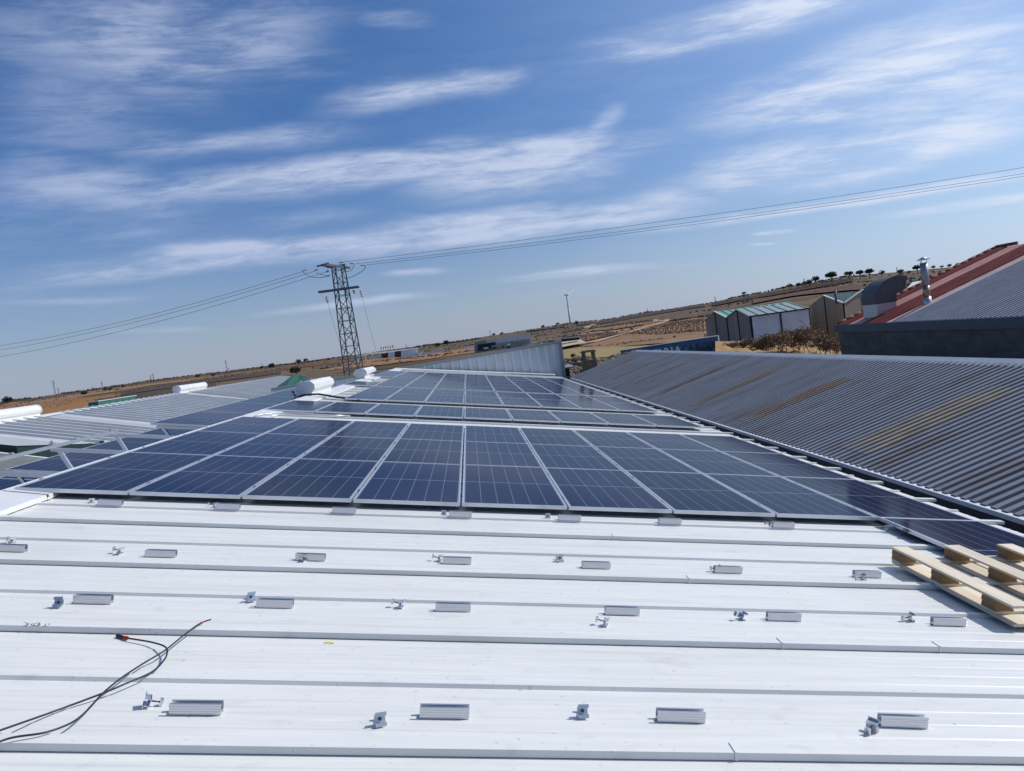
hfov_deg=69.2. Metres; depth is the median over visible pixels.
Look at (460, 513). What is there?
short rail
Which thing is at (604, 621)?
panel clamp
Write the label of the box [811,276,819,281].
round bush
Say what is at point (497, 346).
parked truck
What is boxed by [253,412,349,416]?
conduit
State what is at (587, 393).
solar panel
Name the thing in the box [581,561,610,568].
short rail
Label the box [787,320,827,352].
bare shrub
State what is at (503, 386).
solar panel
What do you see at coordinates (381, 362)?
field
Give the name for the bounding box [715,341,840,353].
dry bank
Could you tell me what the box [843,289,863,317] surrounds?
gabled warehouse
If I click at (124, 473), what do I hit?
solar panel
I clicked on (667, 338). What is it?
field
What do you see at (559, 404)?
solar panel
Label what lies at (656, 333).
hedgerow scrub
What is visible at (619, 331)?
field
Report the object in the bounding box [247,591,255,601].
panel clamp
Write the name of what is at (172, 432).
solar panel
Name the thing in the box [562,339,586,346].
spoil heap
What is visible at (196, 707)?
short rail
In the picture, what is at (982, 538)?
solar panel
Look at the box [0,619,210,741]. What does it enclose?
cable
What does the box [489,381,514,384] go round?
solar panel
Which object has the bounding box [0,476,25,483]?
support frame
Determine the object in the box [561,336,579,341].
dark shed
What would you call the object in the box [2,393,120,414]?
field
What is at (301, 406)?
solar panel
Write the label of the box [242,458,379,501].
solar panel
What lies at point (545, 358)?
parapet wall
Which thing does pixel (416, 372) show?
solar panel
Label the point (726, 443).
solar panel
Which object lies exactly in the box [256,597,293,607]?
short rail
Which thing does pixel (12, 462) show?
grey building
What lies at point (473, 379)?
solar panel
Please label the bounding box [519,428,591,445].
solar panel
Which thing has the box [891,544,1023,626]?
wooden pallet
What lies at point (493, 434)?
solar panel
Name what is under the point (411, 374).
solar panel
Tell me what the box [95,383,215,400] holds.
scrub strip
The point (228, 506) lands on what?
short rail
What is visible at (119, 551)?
panel clamp
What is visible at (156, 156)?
sky
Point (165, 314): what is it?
power line
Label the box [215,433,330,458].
solar panel
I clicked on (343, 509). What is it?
short rail
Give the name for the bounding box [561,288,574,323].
wind turbine
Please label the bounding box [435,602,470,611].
short rail
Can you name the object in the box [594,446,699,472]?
solar panel
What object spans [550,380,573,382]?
solar panel
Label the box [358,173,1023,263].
power line
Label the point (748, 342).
bare shrub
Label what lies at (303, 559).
panel clamp
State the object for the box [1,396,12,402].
round bush
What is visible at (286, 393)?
solar panel
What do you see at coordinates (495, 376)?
solar panel
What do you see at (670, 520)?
short rail
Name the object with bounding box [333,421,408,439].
solar panel
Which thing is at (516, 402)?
solar panel
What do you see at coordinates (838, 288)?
hill soil
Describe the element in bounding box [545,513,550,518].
panel clamp
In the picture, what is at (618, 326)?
field
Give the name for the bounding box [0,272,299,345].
power line
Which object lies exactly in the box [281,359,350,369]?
field
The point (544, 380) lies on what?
solar panel
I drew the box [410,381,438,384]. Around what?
solar panel
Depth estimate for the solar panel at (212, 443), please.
10.04 m
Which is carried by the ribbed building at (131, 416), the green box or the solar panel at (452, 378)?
the green box
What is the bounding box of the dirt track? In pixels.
[587,319,669,342]
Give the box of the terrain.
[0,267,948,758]
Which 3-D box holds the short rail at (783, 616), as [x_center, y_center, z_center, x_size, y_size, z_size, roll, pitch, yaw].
[1.651,1.401,4.510,0.208,0.045,0.040,3,3,-3]
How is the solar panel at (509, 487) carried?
on the warehouse at (526, 656)
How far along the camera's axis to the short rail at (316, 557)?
5.25 m
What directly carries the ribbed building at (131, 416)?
on the terrain
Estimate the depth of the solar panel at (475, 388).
26.00 m
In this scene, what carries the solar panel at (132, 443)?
on the warehouse at (526, 656)
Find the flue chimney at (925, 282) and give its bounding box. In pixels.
[917,257,931,304]
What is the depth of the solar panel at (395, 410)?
16.25 m
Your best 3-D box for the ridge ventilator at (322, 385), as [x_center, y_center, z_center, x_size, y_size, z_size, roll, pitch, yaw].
[-5.569,0.067,21.191,1.098,0.508,3.400,-8,3,-3]
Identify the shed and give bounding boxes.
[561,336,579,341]
[907,281,920,287]
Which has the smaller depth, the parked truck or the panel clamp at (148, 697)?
the panel clamp at (148, 697)
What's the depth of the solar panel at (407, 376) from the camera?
33.00 m
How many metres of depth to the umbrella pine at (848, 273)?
533.40 m
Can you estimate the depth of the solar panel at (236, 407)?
15.82 m
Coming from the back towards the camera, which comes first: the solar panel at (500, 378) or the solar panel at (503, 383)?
the solar panel at (500, 378)
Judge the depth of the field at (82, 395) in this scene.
994.34 m
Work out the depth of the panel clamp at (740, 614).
4.47 m
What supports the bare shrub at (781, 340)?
on the dry bank
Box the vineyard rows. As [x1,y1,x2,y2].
[1,318,705,408]
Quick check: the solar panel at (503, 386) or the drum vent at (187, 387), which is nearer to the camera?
the solar panel at (503, 386)
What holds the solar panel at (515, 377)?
on the warehouse at (526, 656)
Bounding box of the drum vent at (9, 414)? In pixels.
[0,404,41,421]
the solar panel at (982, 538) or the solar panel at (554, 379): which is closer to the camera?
the solar panel at (982, 538)
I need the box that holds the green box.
[87,395,136,406]
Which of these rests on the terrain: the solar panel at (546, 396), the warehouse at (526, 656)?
the warehouse at (526, 656)
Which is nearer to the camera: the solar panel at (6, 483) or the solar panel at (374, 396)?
the solar panel at (6, 483)
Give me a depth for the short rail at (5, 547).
5.13 m
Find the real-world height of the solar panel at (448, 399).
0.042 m
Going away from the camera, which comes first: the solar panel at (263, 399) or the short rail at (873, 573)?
the short rail at (873, 573)
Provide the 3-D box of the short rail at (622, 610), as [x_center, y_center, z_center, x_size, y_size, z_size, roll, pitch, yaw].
[0.663,1.356,4.471,0.208,0.045,0.040,3,3,-3]
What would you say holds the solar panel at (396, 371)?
on the warehouse at (526, 656)
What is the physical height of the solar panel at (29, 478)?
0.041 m
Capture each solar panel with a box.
[0,476,38,479]
[0,478,32,489]
[4,452,116,472]
[15,452,211,494]
[82,434,165,450]
[129,455,296,498]
[130,431,262,455]
[138,428,193,435]
[150,411,248,426]
[197,417,296,433]
[201,402,277,412]
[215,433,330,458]
[238,395,300,403]
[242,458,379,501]
[264,390,303,396]
[265,400,334,412]
[266,419,352,435]
[299,436,396,462]
[315,402,377,414]
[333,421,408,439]
[344,381,380,386]
[345,392,394,400]
[353,462,461,505]
[361,386,402,392]
[365,404,420,416]
[371,374,397,377]
[374,382,408,387]
[378,372,401,374]
[382,439,462,464]
[384,380,412,383]
[385,371,405,372]
[385,393,429,402]
[389,377,417,380]
[396,375,419,377]
[396,388,433,394]
[399,423,463,440]
[400,373,422,375]
[405,372,425,373]
[405,384,436,388]
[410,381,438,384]
[415,378,440,381]
[415,406,463,418]
[419,376,442,379]
[422,374,443,376]
[425,372,445,374]
[425,394,463,403]
[431,389,464,395]
[435,385,464,389]
[438,382,464,385]
[440,379,464,382]
[442,377,464,379]
[444,375,464,377]
[446,373,465,375]
[460,465,566,509]
[462,441,541,466]
[463,408,511,420]
[463,425,527,443]
[464,391,498,397]
[464,396,502,405]
[465,376,486,378]
[465,378,487,380]
[465,380,489,383]
[465,383,491,386]
[465,386,493,391]
[466,374,485,376]
[485,375,505,377]
[487,377,508,379]
[488,379,510,381]
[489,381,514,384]
[491,384,518,387]
[493,387,523,392]
[496,392,531,398]
[499,398,541,407]
[505,376,526,378]
[507,409,560,422]
[508,378,530,380]
[510,380,533,382]
[513,382,539,385]
[516,385,544,388]
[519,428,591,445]
[520,388,553,393]
[525,377,546,379]
[526,393,564,399]
[529,379,551,381]
[529,444,620,469]
[532,381,556,383]
[534,399,580,408]
[536,383,563,386]
[542,386,572,390]
[544,468,671,512]
[545,378,564,379]
[549,390,583,395]
[549,411,608,424]
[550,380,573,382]
[554,382,579,384]
[557,394,599,401]
[560,384,587,387]
[567,387,599,391]
[568,400,618,410]
[573,430,655,448]
[576,391,612,396]
[588,396,631,402]
[591,413,655,426]
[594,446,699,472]
[603,402,657,412]
[624,470,774,516]
[627,432,717,450]
[634,415,703,428]
[658,449,776,475]
[680,434,781,453]
[704,474,876,520]
[721,451,853,478]
[782,477,975,520]
[879,517,1023,561]
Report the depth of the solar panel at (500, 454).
10.29 m
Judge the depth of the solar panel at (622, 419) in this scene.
16.58 m
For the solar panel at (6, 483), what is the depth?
13.71 m
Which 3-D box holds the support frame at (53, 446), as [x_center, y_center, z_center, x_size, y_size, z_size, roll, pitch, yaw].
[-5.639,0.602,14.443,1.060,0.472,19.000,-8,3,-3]
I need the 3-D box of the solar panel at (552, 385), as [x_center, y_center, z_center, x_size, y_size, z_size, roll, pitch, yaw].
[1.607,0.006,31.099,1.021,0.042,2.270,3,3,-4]
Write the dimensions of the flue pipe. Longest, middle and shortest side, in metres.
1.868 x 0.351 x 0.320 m
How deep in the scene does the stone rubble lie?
58.62 m
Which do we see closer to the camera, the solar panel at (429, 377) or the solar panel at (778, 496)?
the solar panel at (778, 496)
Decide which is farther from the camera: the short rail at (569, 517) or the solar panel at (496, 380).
the solar panel at (496, 380)
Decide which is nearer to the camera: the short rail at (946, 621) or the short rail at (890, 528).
the short rail at (946, 621)
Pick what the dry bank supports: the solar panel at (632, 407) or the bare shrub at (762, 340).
the bare shrub at (762, 340)
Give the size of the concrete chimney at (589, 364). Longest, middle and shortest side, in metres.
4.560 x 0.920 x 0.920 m
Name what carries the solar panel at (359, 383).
on the warehouse at (526, 656)
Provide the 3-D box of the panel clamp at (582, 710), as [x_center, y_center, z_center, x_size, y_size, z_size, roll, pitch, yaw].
[0.301,1.406,3.212,0.046,0.055,0.074,2,-17,-9]
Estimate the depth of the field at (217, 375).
1167.70 m
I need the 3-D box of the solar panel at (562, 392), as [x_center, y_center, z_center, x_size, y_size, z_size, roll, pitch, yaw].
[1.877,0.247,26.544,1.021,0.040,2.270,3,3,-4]
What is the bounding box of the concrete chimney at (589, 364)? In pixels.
[580,349,596,371]
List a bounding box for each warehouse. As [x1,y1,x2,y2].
[0,368,1023,770]
[474,333,530,352]
[704,301,788,340]
[726,302,811,340]
[808,291,856,338]
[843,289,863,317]
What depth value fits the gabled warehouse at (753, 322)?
92.28 m
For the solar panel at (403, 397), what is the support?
on the warehouse at (526, 656)
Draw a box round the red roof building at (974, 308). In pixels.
[834,241,1023,358]
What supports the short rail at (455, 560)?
on the warehouse at (526, 656)
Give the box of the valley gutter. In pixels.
[567,378,1023,533]
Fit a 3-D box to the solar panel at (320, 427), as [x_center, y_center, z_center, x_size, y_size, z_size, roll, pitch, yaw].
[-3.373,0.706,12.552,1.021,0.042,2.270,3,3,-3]
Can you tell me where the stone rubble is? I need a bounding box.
[564,350,634,377]
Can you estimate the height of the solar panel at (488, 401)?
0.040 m
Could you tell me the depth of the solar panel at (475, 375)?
37.73 m
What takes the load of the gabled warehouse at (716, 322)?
on the terrain
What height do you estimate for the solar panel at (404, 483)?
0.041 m
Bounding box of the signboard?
[620,335,719,352]
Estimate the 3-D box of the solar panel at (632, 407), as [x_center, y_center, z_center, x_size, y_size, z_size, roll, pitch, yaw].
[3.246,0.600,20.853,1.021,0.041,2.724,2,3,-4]
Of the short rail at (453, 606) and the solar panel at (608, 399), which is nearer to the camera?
the short rail at (453, 606)
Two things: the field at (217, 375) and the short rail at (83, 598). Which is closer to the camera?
the short rail at (83, 598)
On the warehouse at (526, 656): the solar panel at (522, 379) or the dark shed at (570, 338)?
the solar panel at (522, 379)
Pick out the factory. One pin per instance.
(402, 353)
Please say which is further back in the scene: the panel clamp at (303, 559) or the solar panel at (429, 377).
the solar panel at (429, 377)
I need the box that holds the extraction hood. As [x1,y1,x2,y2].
[861,275,906,317]
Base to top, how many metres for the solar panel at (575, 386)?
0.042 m
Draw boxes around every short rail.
[0,543,27,551]
[73,593,113,603]
[97,499,123,505]
[145,549,177,557]
[169,699,223,714]
[215,503,240,509]
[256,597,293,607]
[295,552,325,560]
[332,507,355,512]
[419,703,468,718]
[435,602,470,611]
[442,556,470,563]
[449,511,471,516]
[558,514,580,520]
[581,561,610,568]
[604,605,639,615]
[655,707,705,722]
[658,518,681,523]
[713,565,742,573]
[765,611,801,620]
[772,521,794,527]
[852,570,881,577]
[877,712,928,728]
[885,525,903,531]
[930,616,966,625]
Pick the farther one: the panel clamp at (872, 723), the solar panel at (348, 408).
the solar panel at (348, 408)
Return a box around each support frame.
[0,425,202,492]
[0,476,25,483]
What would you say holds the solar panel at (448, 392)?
on the warehouse at (526, 656)
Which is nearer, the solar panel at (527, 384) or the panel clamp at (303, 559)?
the panel clamp at (303, 559)
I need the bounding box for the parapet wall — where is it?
[271,341,565,392]
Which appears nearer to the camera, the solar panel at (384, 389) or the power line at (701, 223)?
the solar panel at (384, 389)
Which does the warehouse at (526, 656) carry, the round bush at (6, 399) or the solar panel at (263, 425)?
the solar panel at (263, 425)
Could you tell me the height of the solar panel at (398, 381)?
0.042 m
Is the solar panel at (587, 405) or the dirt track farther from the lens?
the dirt track
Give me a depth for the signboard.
75.36 m
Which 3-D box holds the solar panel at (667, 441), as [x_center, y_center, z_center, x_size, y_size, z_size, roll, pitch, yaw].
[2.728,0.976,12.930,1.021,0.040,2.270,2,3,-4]
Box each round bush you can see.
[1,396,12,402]
[289,366,300,374]
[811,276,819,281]
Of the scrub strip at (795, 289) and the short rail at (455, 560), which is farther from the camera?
the scrub strip at (795, 289)
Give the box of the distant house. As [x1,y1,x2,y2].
[464,344,473,348]
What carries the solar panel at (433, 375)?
on the warehouse at (526, 656)
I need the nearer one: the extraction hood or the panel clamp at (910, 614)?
the panel clamp at (910, 614)
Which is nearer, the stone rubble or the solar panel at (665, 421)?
the solar panel at (665, 421)
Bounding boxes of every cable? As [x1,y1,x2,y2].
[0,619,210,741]
[0,634,167,730]
[292,391,359,400]
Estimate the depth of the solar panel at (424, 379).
30.78 m
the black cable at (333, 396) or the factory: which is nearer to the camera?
the black cable at (333, 396)
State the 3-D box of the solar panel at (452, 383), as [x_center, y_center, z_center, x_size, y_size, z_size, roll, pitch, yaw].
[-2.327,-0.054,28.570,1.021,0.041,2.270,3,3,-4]
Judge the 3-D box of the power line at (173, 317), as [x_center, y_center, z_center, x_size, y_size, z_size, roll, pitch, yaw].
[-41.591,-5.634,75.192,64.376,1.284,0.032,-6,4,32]
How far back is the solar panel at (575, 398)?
23.48 m
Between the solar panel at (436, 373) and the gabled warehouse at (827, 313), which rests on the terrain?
the gabled warehouse at (827, 313)
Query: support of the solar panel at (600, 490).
on the warehouse at (526, 656)
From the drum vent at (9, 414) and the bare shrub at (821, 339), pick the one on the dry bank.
the bare shrub at (821, 339)
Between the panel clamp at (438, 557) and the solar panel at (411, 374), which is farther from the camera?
the solar panel at (411, 374)
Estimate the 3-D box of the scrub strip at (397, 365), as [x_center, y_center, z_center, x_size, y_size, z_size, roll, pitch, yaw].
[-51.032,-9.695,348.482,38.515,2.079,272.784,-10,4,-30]
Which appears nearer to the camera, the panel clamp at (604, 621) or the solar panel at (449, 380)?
the panel clamp at (604, 621)
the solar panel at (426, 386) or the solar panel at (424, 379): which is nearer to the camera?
the solar panel at (426, 386)
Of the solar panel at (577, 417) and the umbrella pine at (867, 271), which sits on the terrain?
the umbrella pine at (867, 271)
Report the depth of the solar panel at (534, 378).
38.03 m
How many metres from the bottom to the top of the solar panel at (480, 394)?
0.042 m
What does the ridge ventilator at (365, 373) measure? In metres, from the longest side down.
3.600 x 1.120 x 0.518 m
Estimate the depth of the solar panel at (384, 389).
23.02 m
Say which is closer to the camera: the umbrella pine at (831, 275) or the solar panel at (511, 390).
the solar panel at (511, 390)
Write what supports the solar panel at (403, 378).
on the warehouse at (526, 656)
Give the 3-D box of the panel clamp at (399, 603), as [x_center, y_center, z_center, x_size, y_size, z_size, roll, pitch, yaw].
[-0.680,1.293,4.414,0.075,0.055,0.046,13,4,6]
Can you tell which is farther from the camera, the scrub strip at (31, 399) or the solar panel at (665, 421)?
the scrub strip at (31, 399)
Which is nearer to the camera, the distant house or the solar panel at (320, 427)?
the solar panel at (320, 427)
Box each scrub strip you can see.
[0,365,280,404]
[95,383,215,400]
[115,370,280,395]
[351,357,458,371]
[577,303,702,325]
[713,278,852,304]
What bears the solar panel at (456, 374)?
on the warehouse at (526, 656)
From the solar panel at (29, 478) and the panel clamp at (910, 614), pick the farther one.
the solar panel at (29, 478)
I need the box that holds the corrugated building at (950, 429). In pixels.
[570,350,1023,524]
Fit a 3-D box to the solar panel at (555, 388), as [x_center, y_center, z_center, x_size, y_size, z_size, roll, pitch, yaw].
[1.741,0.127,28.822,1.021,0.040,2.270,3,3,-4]
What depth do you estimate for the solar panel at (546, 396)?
23.40 m
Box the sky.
[0,0,1023,401]
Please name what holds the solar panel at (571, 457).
on the warehouse at (526, 656)
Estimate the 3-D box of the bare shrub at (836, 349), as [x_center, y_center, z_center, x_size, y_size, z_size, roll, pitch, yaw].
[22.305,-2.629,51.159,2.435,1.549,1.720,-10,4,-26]
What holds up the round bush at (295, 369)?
on the terrain
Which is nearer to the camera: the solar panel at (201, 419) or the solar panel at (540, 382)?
the solar panel at (201, 419)
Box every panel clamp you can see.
[5,536,16,543]
[52,596,63,606]
[88,498,94,503]
[112,546,124,554]
[142,691,163,708]
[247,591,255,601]
[298,554,308,562]
[374,711,386,727]
[391,599,405,608]
[432,554,442,561]
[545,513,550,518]
[555,554,563,561]
[577,704,588,717]
[595,616,609,627]
[733,611,747,620]
[854,572,866,580]
[864,716,878,735]
[901,611,914,621]
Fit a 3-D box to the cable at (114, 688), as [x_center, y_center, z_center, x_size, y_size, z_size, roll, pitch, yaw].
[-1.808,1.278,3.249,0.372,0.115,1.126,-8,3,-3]
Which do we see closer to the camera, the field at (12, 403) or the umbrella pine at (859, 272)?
the umbrella pine at (859, 272)
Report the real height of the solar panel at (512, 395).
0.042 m
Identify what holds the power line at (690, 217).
attached to the power pylon
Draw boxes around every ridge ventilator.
[296,376,346,397]
[348,366,380,382]
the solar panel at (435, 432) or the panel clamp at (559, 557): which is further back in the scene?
the solar panel at (435, 432)
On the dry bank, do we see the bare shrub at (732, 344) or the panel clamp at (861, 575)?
the bare shrub at (732, 344)
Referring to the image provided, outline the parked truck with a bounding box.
[491,344,505,348]
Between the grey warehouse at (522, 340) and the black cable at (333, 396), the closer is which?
the black cable at (333, 396)
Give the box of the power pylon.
[302,261,365,375]
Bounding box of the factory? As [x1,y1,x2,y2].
[357,348,422,361]
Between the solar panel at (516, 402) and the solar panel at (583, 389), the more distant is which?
the solar panel at (583, 389)
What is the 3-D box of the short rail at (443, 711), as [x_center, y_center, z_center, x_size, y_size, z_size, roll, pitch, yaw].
[-0.285,1.379,3.142,0.208,0.045,0.040,3,3,-4]
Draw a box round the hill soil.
[753,284,862,302]
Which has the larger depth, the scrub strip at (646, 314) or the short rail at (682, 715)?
the scrub strip at (646, 314)
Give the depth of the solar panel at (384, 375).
32.59 m
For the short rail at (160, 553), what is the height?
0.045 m
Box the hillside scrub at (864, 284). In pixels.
[0,271,940,407]
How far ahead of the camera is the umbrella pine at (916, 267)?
527.11 m
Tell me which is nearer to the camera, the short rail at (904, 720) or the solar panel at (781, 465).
the short rail at (904, 720)
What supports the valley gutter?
attached to the warehouse at (526, 656)
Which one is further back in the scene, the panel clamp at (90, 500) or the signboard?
the signboard
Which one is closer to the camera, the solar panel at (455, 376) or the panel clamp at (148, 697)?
the panel clamp at (148, 697)
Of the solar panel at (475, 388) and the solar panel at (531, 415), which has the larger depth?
the solar panel at (475, 388)
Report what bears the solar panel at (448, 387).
on the warehouse at (526, 656)
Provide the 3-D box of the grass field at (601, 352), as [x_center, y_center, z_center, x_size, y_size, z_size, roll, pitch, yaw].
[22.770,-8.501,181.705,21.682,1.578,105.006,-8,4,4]
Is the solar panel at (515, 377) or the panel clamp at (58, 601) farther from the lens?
the solar panel at (515, 377)
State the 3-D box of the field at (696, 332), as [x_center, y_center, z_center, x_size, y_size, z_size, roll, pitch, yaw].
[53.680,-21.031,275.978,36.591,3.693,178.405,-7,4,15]
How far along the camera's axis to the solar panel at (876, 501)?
8.22 m
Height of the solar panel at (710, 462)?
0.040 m
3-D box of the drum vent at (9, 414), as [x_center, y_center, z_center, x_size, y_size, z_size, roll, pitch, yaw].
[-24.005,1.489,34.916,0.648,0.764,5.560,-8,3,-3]
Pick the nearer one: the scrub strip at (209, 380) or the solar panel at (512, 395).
the solar panel at (512, 395)
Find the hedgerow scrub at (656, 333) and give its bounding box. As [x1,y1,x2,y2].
[0,274,853,405]
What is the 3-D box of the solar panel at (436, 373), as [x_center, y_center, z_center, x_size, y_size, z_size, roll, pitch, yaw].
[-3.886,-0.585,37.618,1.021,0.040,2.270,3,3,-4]
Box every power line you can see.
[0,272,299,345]
[1,272,324,356]
[2,271,313,349]
[346,167,1023,261]
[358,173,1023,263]
[369,176,1023,264]
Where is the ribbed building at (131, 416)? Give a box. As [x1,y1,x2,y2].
[0,376,312,456]
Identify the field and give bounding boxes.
[0,388,112,409]
[2,381,143,406]
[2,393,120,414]
[30,377,210,403]
[113,367,280,388]
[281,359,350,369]
[323,348,473,370]
[563,345,648,358]
[577,334,703,348]
[580,322,658,340]
[584,319,659,331]
[618,317,706,335]
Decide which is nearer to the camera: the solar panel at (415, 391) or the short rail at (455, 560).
the short rail at (455, 560)
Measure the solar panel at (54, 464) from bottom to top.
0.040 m
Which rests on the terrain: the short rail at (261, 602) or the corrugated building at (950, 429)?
the corrugated building at (950, 429)
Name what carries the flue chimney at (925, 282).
on the red roof building at (974, 308)
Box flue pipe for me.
[834,290,837,303]
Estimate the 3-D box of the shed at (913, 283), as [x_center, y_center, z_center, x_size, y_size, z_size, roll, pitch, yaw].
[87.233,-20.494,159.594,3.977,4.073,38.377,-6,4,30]
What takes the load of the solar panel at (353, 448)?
on the warehouse at (526, 656)
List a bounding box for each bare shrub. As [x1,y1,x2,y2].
[722,340,739,347]
[737,336,765,348]
[751,333,776,349]
[764,328,796,352]
[785,330,809,351]
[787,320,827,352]
[808,331,838,353]
[819,336,840,353]
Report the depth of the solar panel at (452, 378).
33.13 m
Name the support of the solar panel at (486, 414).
on the warehouse at (526, 656)
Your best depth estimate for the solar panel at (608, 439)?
12.74 m
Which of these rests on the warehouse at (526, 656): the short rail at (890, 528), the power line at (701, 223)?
the short rail at (890, 528)
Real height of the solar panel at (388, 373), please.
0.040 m
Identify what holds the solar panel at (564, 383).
on the warehouse at (526, 656)
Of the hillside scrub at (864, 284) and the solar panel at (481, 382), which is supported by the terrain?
the hillside scrub at (864, 284)
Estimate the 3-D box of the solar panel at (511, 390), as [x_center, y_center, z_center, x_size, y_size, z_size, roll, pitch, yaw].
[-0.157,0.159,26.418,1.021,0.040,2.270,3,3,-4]
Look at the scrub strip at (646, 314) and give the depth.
754.39 m
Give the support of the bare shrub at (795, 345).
on the dry bank
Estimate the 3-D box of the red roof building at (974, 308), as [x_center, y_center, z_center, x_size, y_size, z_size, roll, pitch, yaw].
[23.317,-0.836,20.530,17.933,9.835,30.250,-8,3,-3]
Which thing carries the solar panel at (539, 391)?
on the warehouse at (526, 656)
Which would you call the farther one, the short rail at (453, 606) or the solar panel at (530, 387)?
the solar panel at (530, 387)
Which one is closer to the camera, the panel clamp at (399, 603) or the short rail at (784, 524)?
the panel clamp at (399, 603)
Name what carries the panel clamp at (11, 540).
on the warehouse at (526, 656)
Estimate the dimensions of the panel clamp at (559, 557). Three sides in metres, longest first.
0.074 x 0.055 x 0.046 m
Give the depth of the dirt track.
306.82 m
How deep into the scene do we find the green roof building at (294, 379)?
54.72 m
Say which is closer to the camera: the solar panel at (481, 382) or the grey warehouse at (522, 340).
the solar panel at (481, 382)
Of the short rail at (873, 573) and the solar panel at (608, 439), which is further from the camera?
the solar panel at (608, 439)
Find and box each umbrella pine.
[825,271,836,282]
[844,271,853,278]
[855,270,863,278]
[864,268,874,278]
[912,265,919,272]
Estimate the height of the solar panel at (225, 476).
0.042 m
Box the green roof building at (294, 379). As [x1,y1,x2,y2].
[277,374,310,386]
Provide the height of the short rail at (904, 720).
0.045 m
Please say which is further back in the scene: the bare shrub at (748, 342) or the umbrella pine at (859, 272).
the umbrella pine at (859, 272)
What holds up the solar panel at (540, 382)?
on the warehouse at (526, 656)
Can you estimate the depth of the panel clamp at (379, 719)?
3.04 m
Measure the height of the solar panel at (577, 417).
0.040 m
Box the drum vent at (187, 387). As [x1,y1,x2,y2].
[172,382,207,392]
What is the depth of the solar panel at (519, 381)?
33.33 m
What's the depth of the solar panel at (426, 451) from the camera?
10.23 m
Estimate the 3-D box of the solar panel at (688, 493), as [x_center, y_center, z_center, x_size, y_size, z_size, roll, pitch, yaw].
[1.982,1.175,8.312,1.021,0.040,2.270,3,3,-4]
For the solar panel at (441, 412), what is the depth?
16.32 m
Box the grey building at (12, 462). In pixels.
[0,452,47,470]
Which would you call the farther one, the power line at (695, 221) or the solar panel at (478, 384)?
the power line at (695, 221)
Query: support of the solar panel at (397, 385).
on the warehouse at (526, 656)
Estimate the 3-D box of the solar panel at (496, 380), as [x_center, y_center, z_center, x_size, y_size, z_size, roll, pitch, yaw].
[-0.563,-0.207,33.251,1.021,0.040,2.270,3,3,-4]
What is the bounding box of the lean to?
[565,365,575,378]
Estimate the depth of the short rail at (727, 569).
5.43 m
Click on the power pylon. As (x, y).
(342, 267)
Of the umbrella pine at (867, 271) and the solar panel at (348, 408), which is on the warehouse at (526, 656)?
the solar panel at (348, 408)
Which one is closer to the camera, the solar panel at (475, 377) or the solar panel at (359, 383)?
the solar panel at (359, 383)
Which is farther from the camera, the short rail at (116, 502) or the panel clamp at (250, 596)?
the short rail at (116, 502)
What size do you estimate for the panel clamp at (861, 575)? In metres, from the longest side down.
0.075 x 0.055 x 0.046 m

